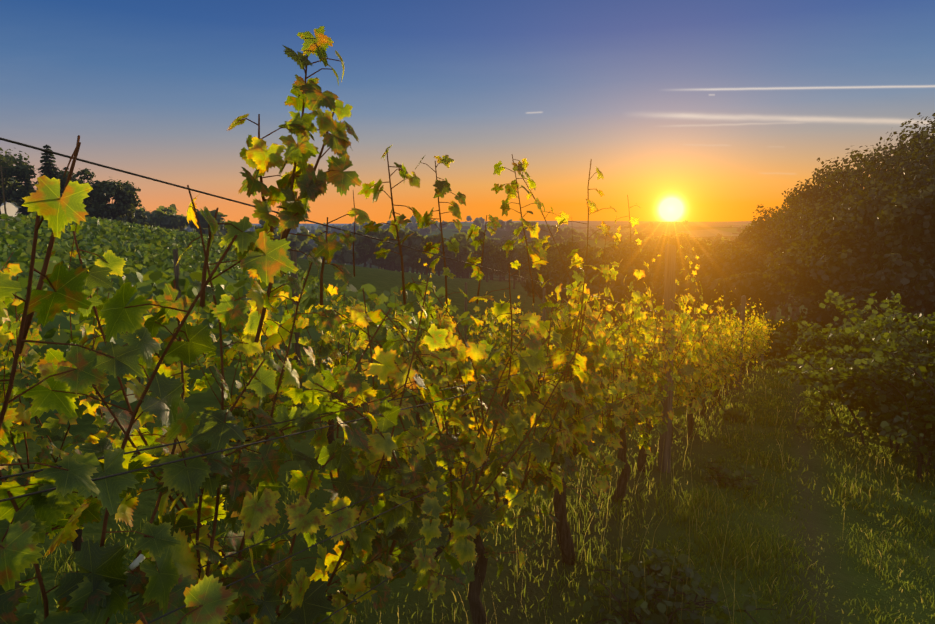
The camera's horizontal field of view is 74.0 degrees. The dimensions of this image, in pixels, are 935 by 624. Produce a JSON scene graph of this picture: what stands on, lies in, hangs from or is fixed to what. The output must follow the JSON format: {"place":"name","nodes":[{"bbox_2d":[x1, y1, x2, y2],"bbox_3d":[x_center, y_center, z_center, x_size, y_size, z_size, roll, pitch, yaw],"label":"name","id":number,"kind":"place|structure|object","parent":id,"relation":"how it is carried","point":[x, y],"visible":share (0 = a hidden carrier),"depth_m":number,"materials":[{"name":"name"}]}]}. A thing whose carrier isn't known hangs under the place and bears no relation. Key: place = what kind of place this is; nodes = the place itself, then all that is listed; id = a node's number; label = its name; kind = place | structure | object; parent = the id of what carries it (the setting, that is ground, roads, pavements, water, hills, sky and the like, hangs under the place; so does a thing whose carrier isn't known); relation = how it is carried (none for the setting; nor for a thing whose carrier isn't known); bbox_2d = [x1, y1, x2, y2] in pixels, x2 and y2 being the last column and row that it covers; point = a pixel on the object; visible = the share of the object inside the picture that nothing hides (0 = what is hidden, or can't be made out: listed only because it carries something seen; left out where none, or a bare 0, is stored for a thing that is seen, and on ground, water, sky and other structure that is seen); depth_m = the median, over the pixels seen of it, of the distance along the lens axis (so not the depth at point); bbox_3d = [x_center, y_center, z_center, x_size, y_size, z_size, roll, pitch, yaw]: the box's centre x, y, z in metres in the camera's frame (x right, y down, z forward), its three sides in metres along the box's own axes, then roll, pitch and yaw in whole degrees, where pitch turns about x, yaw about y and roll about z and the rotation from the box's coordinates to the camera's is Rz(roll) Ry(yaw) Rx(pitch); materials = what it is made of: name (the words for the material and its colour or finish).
{"place":"outdoors","nodes":[
{"label":"outdoors","id":0,"kind":"place"},
{"bbox_2d":[0,202,21,216],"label":"house on hill","id":1,"kind":"structure","parent":0,"point":[11,209],"depth_m":105.44,"materials":[{"name":"white paint"}]},
{"bbox_2d":[0,219,934,623],"bbox_3d":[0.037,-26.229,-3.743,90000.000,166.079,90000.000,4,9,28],"label":"terrain","id":2,"kind":"structure","parent":0,"point":[850,587],"depth_m":4.36,"materials":[{"name":"green plant"}]},
{"bbox_2d":[0,165,7,219],"bbox_3d":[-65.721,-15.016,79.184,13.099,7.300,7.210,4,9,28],"label":"utility pole","id":3,"kind":"object","parent":2,"relation":"on","point":[1,167],"visible":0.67,"depth_m":79.10,"materials":[{"name":"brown wood"}]},
{"bbox_2d":[0,147,36,218],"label":"tree","id":4,"kind":"object","parent":2,"relation":"on","point":[21,170],"visible":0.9,"depth_m":87.97,"materials":[{"name":"green plant"}]},
{"bbox_2d":[15,161,35,220],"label":"tree","id":5,"kind":"object","parent":2,"relation":"on","point":[23,210],"visible":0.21,"depth_m":94.68,"materials":[{"name":"green plant"}]},
{"bbox_2d":[33,144,63,215],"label":"conifer tree","id":6,"kind":"object","parent":2,"relation":"on","point":[47,167],"visible":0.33,"depth_m":89.35,"materials":[{"name":"green plant"}]},
{"bbox_2d":[50,168,126,218],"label":"tree","id":7,"kind":"object","parent":2,"relation":"on","point":[97,207],"visible":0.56,"depth_m":93.41,"materials":[{"name":"green plant"}]},
{"bbox_2d":[89,179,141,219],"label":"tree","id":8,"kind":"object","parent":2,"relation":"on","point":[126,202],"visible":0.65,"depth_m":97.20,"materials":[{"name":"green plant"}]},
{"bbox_2d":[124,216,136,223],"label":"hill tree","id":9,"kind":"object","parent":2,"relation":"on","point":[130,219],"visible":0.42,"depth_m":106.03,"materials":[{"name":"green plant"}]},
{"bbox_2d":[137,213,148,225],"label":"hill tree","id":10,"kind":"object","parent":2,"relation":"on","point":[141,216],"visible":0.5,"depth_m":108.63,"materials":[{"name":"green plant"}]},
{"bbox_2d":[0,172,703,552],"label":"vine row","id":11,"kind":"object","parent":2,"relation":"on","point":[54,430],"visible":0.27,"depth_m":3.83,"materials":[{"name":"green plant"}]},
{"bbox_2d":[0,211,723,412],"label":"vineyard rows","id":12,"kind":"object","parent":2,"relation":"on","point":[184,273],"visible":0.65,"depth_m":16.88,"materials":[{"name":"green plant"}]},
{"bbox_2d":[2,177,757,287],"bbox_3d":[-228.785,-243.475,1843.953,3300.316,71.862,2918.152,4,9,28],"label":"hills","id":13,"kind":"structure","parent":2,"relation":"on","point":[365,249],"depth_m":201.41,"materials":[{"name":"green plant"}]},
{"bbox_2d":[0,137,765,623],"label":"trellis posts","id":14,"kind":"object","parent":2,"relation":"on","point":[668,295],"visible":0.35,"depth_m":1.96,"materials":[{"name":"brown wood"}]},
{"bbox_2d":[0,26,783,623],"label":"vine row","id":15,"kind":"object","parent":2,"relation":"on","point":[98,584],"visible":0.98,"depth_m":1.49,"materials":[{"name":"green plant"}]},
{"bbox_2d":[407,244,440,273],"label":"tree","id":16,"kind":"object","parent":2,"relation":"on","point":[424,257],"visible":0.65,"depth_m":163.35,"materials":[{"name":"green plant"}]},
{"bbox_2d":[437,241,465,276],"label":"tree","id":17,"kind":"object","parent":2,"relation":"on","point":[448,254],"visible":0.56,"depth_m":187.41,"materials":[{"name":"green plant"}]},
{"bbox_2d":[473,238,501,281],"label":"tree","id":18,"kind":"object","parent":2,"relation":"on","point":[489,248],"visible":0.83,"depth_m":168.69,"materials":[{"name":"green plant"}]},
{"bbox_2d":[490,240,530,288],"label":"tree","id":19,"kind":"object","parent":2,"relation":"on","point":[497,260],"visible":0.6,"depth_m":147.68,"materials":[{"name":"green plant"}]},
{"bbox_2d":[522,237,560,280],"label":"tree","id":20,"kind":"object","parent":2,"relation":"on","point":[546,267],"visible":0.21,"depth_m":127.32,"materials":[{"name":"green plant"}]},
{"bbox_2d":[520,268,574,313],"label":"tree","id":21,"kind":"object","parent":2,"relation":"on","point":[550,275],"visible":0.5,"depth_m":68.75,"materials":[{"name":"green plant"}]},
{"bbox_2d":[546,238,592,282],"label":"tree","id":22,"kind":"object","parent":2,"relation":"on","point":[567,248],"visible":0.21,"depth_m":105.70,"materials":[{"name":"green plant"}]},
{"bbox_2d":[549,244,613,279],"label":"tree","id":23,"kind":"object","parent":2,"relation":"on","point":[558,264],"visible":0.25,"depth_m":82.85,"materials":[{"name":"green plant"}]},
{"bbox_2d":[555,279,628,318],"bbox_3d":[8.752,-0.374,43.666,4.819,4.117,5.182,4,9,28],"label":"tree","id":24,"kind":"object","parent":2,"relation":"on","point":[618,293],"visible":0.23,"depth_m":42.18,"materials":[{"name":"green plant"}]},
{"bbox_2d":[578,252,635,323],"bbox_3d":[13.099,-1.831,56.789,6.135,7.209,6.241,4,9,28],"label":"tree","id":25,"kind":"object","parent":2,"relation":"on","point":[597,262],"visible":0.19,"depth_m":56.18,"materials":[{"name":"green plant"}]},
{"bbox_2d":[593,264,653,326],"bbox_3d":[11.998,-1.021,47.460,4.556,5.458,4.824,-6,10,-37],"label":"tree","id":26,"kind":"object","parent":2,"relation":"on","point":[620,277],"visible":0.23,"depth_m":45.89,"materials":[{"name":"green plant"}]},
{"bbox_2d":[609,240,642,266],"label":"tree","id":27,"kind":"object","parent":2,"relation":"on","point":[619,247],"visible":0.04,"depth_m":116.99,"materials":[{"name":"green plant"}]},
{"bbox_2d":[608,239,663,284],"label":"tree","id":28,"kind":"object","parent":2,"relation":"on","point":[625,255],"visible":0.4,"depth_m":89.66,"materials":[{"name":"green plant"}]},
{"bbox_2d":[625,278,706,323],"bbox_3d":[13.984,-0.273,43.994,4.695,4.697,5.436,-2,8,-17],"label":"tree","id":29,"kind":"object","parent":2,"relation":"on","point":[682,286],"visible":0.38,"depth_m":42.67,"materials":[{"name":"green plant"}]},
{"bbox_2d":[622,540,718,607],"bbox_3d":[1.004,1.306,3.116,0.509,0.267,0.372,9,12,49],"label":"weed","id":30,"kind":"object","parent":2,"relation":"on","point":[653,555],"visible":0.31,"depth_m":3.13,"materials":[{"name":"green plant"}]},
{"bbox_2d":[638,253,702,293],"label":"tree","id":31,"kind":"object","parent":2,"relation":"on","point":[657,272],"visible":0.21,"depth_m":70.63,"materials":[{"name":"green plant"}]},
{"bbox_2d":[569,538,774,623],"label":"weed","id":32,"kind":"object","parent":2,"relation":"on","point":[665,604],"visible":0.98,"depth_m":2.69,"materials":[{"name":"green plant"}]},
{"bbox_2d":[653,233,698,267],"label":"tree","id":33,"kind":"object","parent":2,"relation":"on","point":[674,242],"visible":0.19,"depth_m":115.64,"materials":[{"name":"green plant"}]},
{"bbox_2d":[641,238,713,283],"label":"tree","id":34,"kind":"object","parent":2,"relation":"on","point":[697,249],"visible":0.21,"depth_m":93.12,"materials":[{"name":"green plant"}]},
{"bbox_2d":[679,251,730,293],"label":"tree","id":35,"kind":"object","parent":2,"relation":"on","point":[712,267],"visible":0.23,"depth_m":72.05,"materials":[{"name":"green plant"}]},
{"bbox_2d":[686,272,728,322],"bbox_3d":[18.207,-0.393,48.801,5.874,5.282,5.676,4,9,28],"label":"tree","id":36,"kind":"object","parent":2,"relation":"on","point":[703,280],"visible":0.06,"depth_m":48.04,"materials":[{"name":"green plant"}]},
{"bbox_2d":[692,241,736,269],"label":"tree","id":37,"kind":"object","parent":2,"relation":"on","point":[720,247],"visible":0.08,"depth_m":109.31,"materials":[{"name":"green plant"}]},
{"bbox_2d":[696,234,748,316],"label":"tree","id":38,"kind":"object","parent":2,"relation":"on","point":[738,239],"visible":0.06,"depth_m":135.48,"materials":[{"name":"green plant"}]},
{"bbox_2d":[692,244,759,319],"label":"tree","id":39,"kind":"object","parent":2,"relation":"on","point":[727,252],"visible":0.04,"depth_m":83.88,"materials":[{"name":"green plant"}]},
{"bbox_2d":[697,449,766,493],"bbox_3d":[2.236,1.359,5.268,0.559,0.338,0.426,4,9,28],"label":"weed","id":40,"kind":"object","parent":2,"relation":"on","point":[724,478],"visible":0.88,"depth_m":5.25,"materials":[{"name":"green plant"}]},
{"bbox_2d":[718,407,747,422],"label":"weed","id":41,"kind":"object","parent":2,"relation":"on","point":[728,414],"visible":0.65,"depth_m":9.10,"materials":[{"name":"green plant"}]},
{"bbox_2d":[724,240,757,249],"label":"tree","id":42,"kind":"object","parent":2,"relation":"on","point":[735,244],"depth_m":124.96,"materials":[{"name":"green plant"}]},
{"bbox_2d":[704,269,784,327],"bbox_3d":[20.205,-0.345,45.766,4.931,5.579,5.628,0,8,2],"label":"tree","id":43,"kind":"object","parent":2,"relation":"on","point":[748,285],"visible":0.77,"depth_m":44.31,"materials":[{"name":"green plant"}]},
{"bbox_2d":[715,245,788,317],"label":"tree","id":44,"kind":"object","parent":2,"relation":"on","point":[745,262],"visible":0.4,"depth_m":68.17,"materials":[{"name":"green plant"}]},
{"bbox_2d":[741,229,776,319],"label":"tree","id":45,"kind":"object","parent":2,"relation":"on","point":[773,312],"depth_m":135.16,"materials":[{"name":"green plant"}]},
{"bbox_2d":[735,316,790,335],"bbox_3d":[13.103,1.105,27.886,2.976,1.902,4.129,4,9,28],"label":"shrub","id":46,"kind":"object","parent":2,"relation":"on","point":[776,322],"visible":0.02,"depth_m":27.84,"materials":[{"name":"green plant"}]},
{"bbox_2d":[738,220,789,297],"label":"tree","id":47,"kind":"object","parent":2,"relation":"on","point":[749,235],"visible":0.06,"depth_m":110.08,"materials":[{"name":"green plant"}]},
{"bbox_2d":[759,359,780,369],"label":"weed","id":48,"kind":"object","parent":2,"relation":"on","point":[770,364],"visible":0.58,"depth_m":19.92,"materials":[{"name":"green plant"}]},
{"bbox_2d":[744,204,808,321],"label":"tree","id":49,"kind":"object","parent":2,"relation":"on","point":[761,223],"visible":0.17,"depth_m":100.28,"materials":[{"name":"green plant"}]},
{"bbox_2d":[765,358,788,367],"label":"weed","id":50,"kind":"object","parent":2,"relation":"on","point":[783,364],"visible":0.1,"depth_m":20.18,"materials":[{"name":"green plant"}]},
{"bbox_2d":[760,326,809,360],"bbox_3d":[12.534,1.309,25.115,1.804,1.422,3.089,-5,10,-33],"label":"shrub","id":51,"kind":"object","parent":2,"relation":"on","point":[780,343],"visible":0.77,"depth_m":24.53,"materials":[{"name":"green plant"}]},
{"bbox_2d":[765,190,804,319],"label":"tree","id":52,"kind":"object","parent":2,"relation":"on","point":[794,312],"depth_m":123.96,"materials":[{"name":"green plant"}]},
{"bbox_2d":[762,312,812,328],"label":"shrub","id":53,"kind":"object","parent":2,"relation":"on","point":[781,323],"visible":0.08,"depth_m":32.35,"materials":[{"name":"green plant"}]},
{"bbox_2d":[766,321,827,358],"bbox_3d":[13.607,1.220,26.735,3.241,1.608,2.363,11,13,53],"label":"shrub","id":54,"kind":"object","parent":2,"relation":"on","point":[791,328],"visible":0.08,"depth_m":26.62,"materials":[{"name":"green plant"}]},
{"bbox_2d":[751,166,849,329],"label":"tree","id":55,"kind":"object","parent":2,"relation":"on","point":[769,241],"visible":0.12,"depth_m":82.04,"materials":[{"name":"green plant"}]},
{"bbox_2d":[761,202,856,323],"bbox_3d":[30.383,-2.997,51.694,10.951,12.138,8.211,-2,8,-16],"label":"tree","id":56,"kind":"object","parent":2,"relation":"on","point":[785,234],"visible":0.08,"depth_m":51.24,"materials":[{"name":"green plant"}]},
{"bbox_2d":[792,315,829,356],"bbox_3d":[15.389,1.185,28.440,2.497,2.076,3.201,-8,11,-43],"label":"shrub","id":57,"kind":"object","parent":2,"relation":"on","point":[800,321],"depth_m":27.64,"materials":[{"name":"green plant"}]},
{"bbox_2d":[782,164,850,320],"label":"tree","id":58,"kind":"object","parent":2,"relation":"on","point":[837,168],"depth_m":101.52,"materials":[{"name":"green plant"}]},
{"bbox_2d":[759,146,911,326],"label":"tree","id":59,"kind":"object","parent":2,"relation":"on","point":[780,214],"visible":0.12,"depth_m":67.67,"materials":[{"name":"green plant"}]},
{"bbox_2d":[805,150,880,309],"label":"tree","id":60,"kind":"object","parent":2,"relation":"on","point":[854,166],"visible":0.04,"depth_m":84.33,"materials":[{"name":"green plant"}]},
{"bbox_2d":[781,183,907,295],"bbox_3d":[24.128,-2.280,36.212,9.641,10.205,8.854,2,8,16],"label":"tree","id":61,"kind":"object","parent":2,"relation":"on","point":[858,206],"visible":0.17,"depth_m":34.98,"materials":[{"name":"green plant"}]},
{"bbox_2d":[763,211,933,327],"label":"tree","id":62,"kind":"object","parent":2,"relation":"on","point":[798,278],"visible":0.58,"depth_m":30.80,"materials":[{"name":"green plant"}]},
{"bbox_2d":[772,292,934,443],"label":"shrub","id":63,"kind":"object","parent":2,"relation":"on","point":[803,378],"visible":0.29,"depth_m":8.20,"materials":[{"name":"green plant"}]},
{"bbox_2d":[785,317,931,427],"bbox_3d":[5.955,0.885,8.900,2.519,1.854,2.671,4,9,28],"label":"shrub","id":64,"kind":"object","parent":2,"relation":"on","point":[820,353],"visible":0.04,"depth_m":9.16,"materials":[{"name":"green plant"}]},
{"bbox_2d":[784,314,934,463],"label":"shrub","id":65,"kind":"object","parent":2,"relation":"on","point":[868,394],"visible":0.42,"depth_m":7.23,"materials":[{"name":"green plant"}]},
{"bbox_2d":[791,291,934,480],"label":"shrub","id":66,"kind":"object","parent":2,"relation":"on","point":[925,424],"visible":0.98,"depth_m":6.10,"materials":[{"name":"green plant"}]},
{"bbox_2d":[794,130,934,246],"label":"tree","id":67,"kind":"object","parent":2,"relation":"on","point":[818,212],"visible":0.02,"depth_m":46.45,"materials":[{"name":"green plant"}]},
{"bbox_2d":[805,178,934,327],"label":"tree","id":68,"kind":"object","parent":2,"relation":"on","point":[912,283],"visible":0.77,"depth_m":23.86,"materials":[{"name":"green plant"}]},
{"bbox_2d":[812,116,934,235],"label":"tree","id":69,"kind":"object","parent":2,"relation":"on","point":[882,173],"visible":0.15,"depth_m":40.57,"materials":[{"name":"green plant"}]},
{"bbox_2d":[815,137,933,268],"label":"tree","id":70,"kind":"object","parent":2,"relation":"on","point":[839,174],"visible":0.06,"depth_m":50.34,"materials":[{"name":"green plant"}]},
{"bbox_2d":[819,169,934,320],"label":"tree","id":71,"kind":"object","parent":2,"relation":"on","point":[875,219],"visible":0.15,"depth_m":32.01,"materials":[{"name":"green plant"}]},
{"bbox_2d":[824,290,934,357],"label":"shrub","id":72,"kind":"object","parent":2,"relation":"on","point":[897,297],"depth_m":10.87,"materials":[{"name":"green plant"}]},
{"bbox_2d":[834,121,934,204],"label":"tree","id":73,"kind":"object","parent":2,"relation":"on","point":[901,137],"visible":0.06,"depth_m":71.19,"materials":[{"name":"green plant"}]},
{"bbox_2d":[844,309,927,371],"bbox_3d":[8.751,0.896,12.195,2.626,1.947,2.542,4,9,28],"label":"shrub","id":74,"kind":"object","parent":2,"relation":"on","point":[876,312],"depth_m":11.86,"materials":[{"name":"green plant"}]},
{"bbox_2d":[846,112,934,200],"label":"tree","id":75,"kind":"object","parent":2,"relation":"on","point":[906,150],"visible":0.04,"depth_m":58.67,"materials":[{"name":"green plant"}]},
{"bbox_2d":[862,132,934,258],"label":"tree","id":76,"kind":"object","parent":2,"relation":"on","point":[913,167],"visible":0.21,"depth_m":35.32,"materials":[{"name":"green plant"}]},
{"bbox_2d":[872,116,934,178],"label":"tree","id":77,"kind":"object","parent":2,"relation":"on","point":[887,139],"visible":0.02,"depth_m":62.72,"materials":[{"name":"green plant"}]},
{"bbox_2d":[0,0,934,223],"label":"sky","id":78,"kind":"structure","parent":0,"point":[688,110],"materials":[{"name":"blue"}]},
{"bbox_2d":[813,321,839,334],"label":"shrub","id":79,"kind":"object","parent":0,"point":[822,325],"depth_m":32.28,"materials":[{"name":"green plant"}]}
]}

